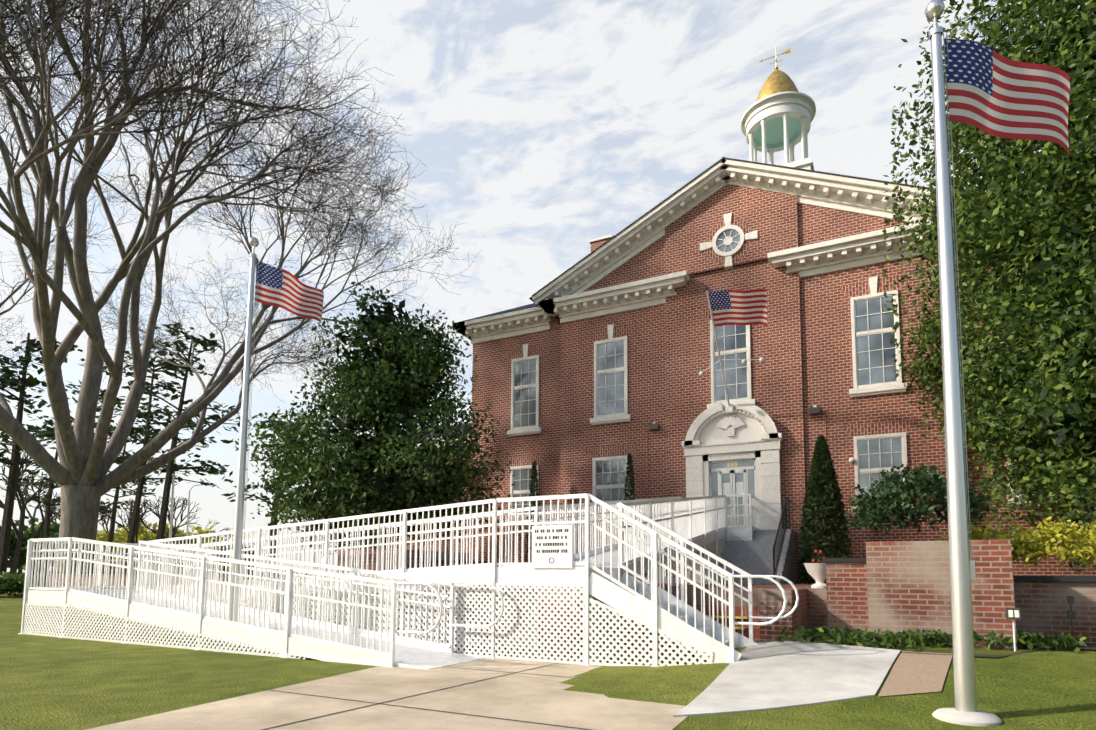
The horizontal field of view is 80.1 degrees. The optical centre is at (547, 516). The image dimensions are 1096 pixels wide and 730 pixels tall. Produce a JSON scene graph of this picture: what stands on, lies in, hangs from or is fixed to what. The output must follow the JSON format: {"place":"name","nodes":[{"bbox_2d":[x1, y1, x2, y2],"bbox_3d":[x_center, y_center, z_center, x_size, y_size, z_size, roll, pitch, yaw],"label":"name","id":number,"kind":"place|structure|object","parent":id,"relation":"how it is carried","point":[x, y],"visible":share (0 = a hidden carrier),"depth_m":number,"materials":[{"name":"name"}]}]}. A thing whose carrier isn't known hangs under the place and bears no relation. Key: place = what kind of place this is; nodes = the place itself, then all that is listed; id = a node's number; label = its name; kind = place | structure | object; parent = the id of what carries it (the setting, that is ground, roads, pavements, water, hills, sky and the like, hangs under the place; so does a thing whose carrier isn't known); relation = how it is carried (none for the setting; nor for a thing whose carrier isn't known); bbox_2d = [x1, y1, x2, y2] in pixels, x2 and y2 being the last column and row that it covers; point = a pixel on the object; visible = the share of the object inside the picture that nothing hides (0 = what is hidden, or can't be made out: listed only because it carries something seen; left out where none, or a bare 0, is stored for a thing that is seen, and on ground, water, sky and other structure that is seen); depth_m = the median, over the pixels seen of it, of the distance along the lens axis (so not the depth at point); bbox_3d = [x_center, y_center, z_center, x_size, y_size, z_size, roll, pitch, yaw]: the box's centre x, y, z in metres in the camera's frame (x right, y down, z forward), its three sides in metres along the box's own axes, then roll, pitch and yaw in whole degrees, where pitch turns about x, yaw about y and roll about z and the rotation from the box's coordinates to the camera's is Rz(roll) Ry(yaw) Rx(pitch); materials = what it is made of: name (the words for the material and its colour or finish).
{"place":"outdoors","nodes":[
{"label":"outdoors","id":0,"kind":"place"},
{"bbox_2d":[300,282,479,495],"bbox_3d":[-5.072,-3.983,21.917,6.045,6.661,5.929,-2,-6,27],"label":"tree","id":1,"kind":"object","parent":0,"point":[426,363],"depth_m":20.98,"materials":[{"name":"green plant"}]},
{"bbox_2d":[0,572,1095,729],"bbox_3d":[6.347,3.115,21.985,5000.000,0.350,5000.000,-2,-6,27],"label":"lawn","id":2,"kind":"structure","parent":0,"point":[51,683],"depth_m":7.10,"materials":[{"name":"green plant"}]},
{"bbox_2d":[0,322,331,596],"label":"trees","id":3,"kind":"object","parent":2,"relation":"on","point":[14,542],"visible":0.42,"depth_m":45.60,"materials":[{"name":"green plant"}]},
{"bbox_2d":[0,0,478,570],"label":"bare tree","id":4,"kind":"object","parent":2,"relation":"on","point":[79,472],"depth_m":24.99,"materials":[{"name":"plant"}]},
{"bbox_2d":[18,493,798,669],"bbox_3d":[-0.756,0.921,16.996,14.727,4.002,15.490,-2,-6,27],"label":"ramp railing","id":5,"kind":"object","parent":2,"relation":"on","point":[649,540],"visible":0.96,"depth_m":10.74,"materials":[{"name":"white metal"}]},
{"bbox_2d":[23,535,752,665],"bbox_3d":[-1.152,1.593,17.122,13.765,2.723,15.405,-2,-6,27],"label":"lattice skirting","id":6,"kind":"object","parent":5,"relation":"attached to","point":[114,624],"visible":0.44,"depth_m":10.08,"materials":[{"name":"white plastic"}]},
{"bbox_2d":[532,525,572,567],"bbox_3d":[0.057,0.443,9.621,0.670,0.630,0.019,-2,-6,27],"label":"ramp sign","id":7,"kind":"object","parent":5,"relation":"attached to","point":[552,546],"visible":1,"depth_m":9.61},
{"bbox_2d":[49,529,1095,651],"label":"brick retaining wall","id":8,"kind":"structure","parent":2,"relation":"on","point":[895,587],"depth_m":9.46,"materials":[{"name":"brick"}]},
{"bbox_2d":[267,420,431,549],"bbox_3d":[-6.853,-0.500,24.172,5.934,6.113,6.298,-2,-6,27],"label":"bush","id":9,"kind":"object","parent":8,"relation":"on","point":[314,489],"depth_m":22.91,"materials":[{"name":"green plant"}]},
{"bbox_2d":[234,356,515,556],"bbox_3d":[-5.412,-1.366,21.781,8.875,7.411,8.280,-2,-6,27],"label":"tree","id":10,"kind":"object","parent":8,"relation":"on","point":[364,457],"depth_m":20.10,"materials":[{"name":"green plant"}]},
{"bbox_2d":[773,497,790,584],"bbox_3d":[7.016,0.661,19.422,0.044,2.669,4.154,-2,-6,27],"label":"iron handrail","id":11,"kind":"object","parent":8,"relation":"on","point":[783,518],"visible":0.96,"depth_m":18.91,"materials":[{"name":"black metal"}]},
{"bbox_2d":[882,0,1095,547],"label":"tree","id":12,"kind":"object","parent":8,"relation":"on","point":[1024,201],"visible":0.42,"depth_m":13.91,"materials":[{"name":"green plant"}]},
{"bbox_2d":[917,201,1095,554],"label":"low tree","id":13,"kind":"object","parent":8,"relation":"on","point":[1062,463],"visible":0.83,"depth_m":13.41,"materials":[{"name":"green plant"}]},
{"bbox_2d":[86,628,1095,729],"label":"paths","id":14,"kind":"structure","parent":2,"relation":"on","point":[495,694],"depth_m":6.71,"materials":[{"name":"concrete"}]},
{"bbox_2d":[214,0,1001,726],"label":"flagpoles","id":15,"kind":"object","parent":2,"relation":"on","point":[962,576],"visible":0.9,"depth_m":6.00,"materials":[{"name":"silver metal"}]},
{"bbox_2d":[255,261,323,322],"bbox_3d":[-4.604,-3.958,11.629,1.148,0.900,0.221,3,-6,-27],"label":"flag","id":16,"kind":"object","parent":15,"relation":"attached to","point":[286,290],"visible":1,"depth_m":11.57,"materials":[{"name":"multicoloured fabric"}]},
{"bbox_2d":[943,38,1069,152],"bbox_3d":[4.560,-4.139,6.432,1.500,0.958,0.099,1,-5,-11],"label":"flag","id":17,"kind":"object","parent":15,"relation":"attached to","point":[990,91],"visible":1,"depth_m":6.45,"materials":[{"name":"multicoloured fabric"}]},
{"bbox_2d":[525,297,1095,652],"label":"shrubs","id":18,"kind":"object","parent":2,"relation":"on","point":[920,483],"visible":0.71,"depth_m":10.14,"materials":[{"name":"green plant"}]},
{"bbox_2d":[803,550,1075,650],"bbox_3d":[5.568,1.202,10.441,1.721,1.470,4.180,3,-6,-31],"label":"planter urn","id":19,"kind":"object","parent":2,"relation":"on","point":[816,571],"visible":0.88,"depth_m":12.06,"materials":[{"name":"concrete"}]},
{"bbox_2d":[0,0,1095,571],"label":"sky","id":20,"kind":"structure","parent":0,"point":[545,129],"materials":[{"name":"white"}]},
{"bbox_2d":[365,184,1095,582],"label":"building","id":21,"kind":"structure","parent":0,"point":[801,342],"depth_m":22.85,"materials":[{"name":"red brick"}]},
{"bbox_2d":[416,157,965,438],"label":"building roof","id":22,"kind":"structure","parent":21,"relation":"attached to","point":[521,307],"depth_m":23.78,"materials":[{"name":"grey"}]},
{"bbox_2d":[709,458,755,527],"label":"door frames","id":23,"kind":"structure","parent":21,"relation":"attached to","point":[728,488],"depth_m":22.16,"materials":[{"name":"white paint"}]},
{"bbox_2d":[417,159,1068,529],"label":"building trim","id":24,"kind":"structure","parent":21,"relation":"attached to","point":[747,429],"depth_m":22.52,"materials":[{"name":"white paint"}]},
{"bbox_2d":[647,286,854,542],"bbox_3d":[5.886,-2.962,20.780,6.859,7.814,3.554,-2,-6,27],"label":"flagpole and fixtures","id":25,"kind":"object","parent":21,"relation":"attached to","point":[813,410],"visible":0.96,"depth_m":21.21,"materials":[{"name":"white paint"}]},
{"bbox_2d":[708,289,766,326],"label":"flag","id":26,"kind":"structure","parent":25,"relation":"attached to","point":[737,307],"depth_m":19.62,"materials":[{"name":"multicoloured fabric"}]},
{"bbox_2d":[741,46,815,169],"bbox_3d":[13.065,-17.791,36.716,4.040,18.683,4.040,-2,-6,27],"label":"cupola","id":27,"kind":"object","parent":21,"relation":"on","point":[779,114],"visible":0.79,"depth_m":36.22,"materials":[{"name":"white paint"}]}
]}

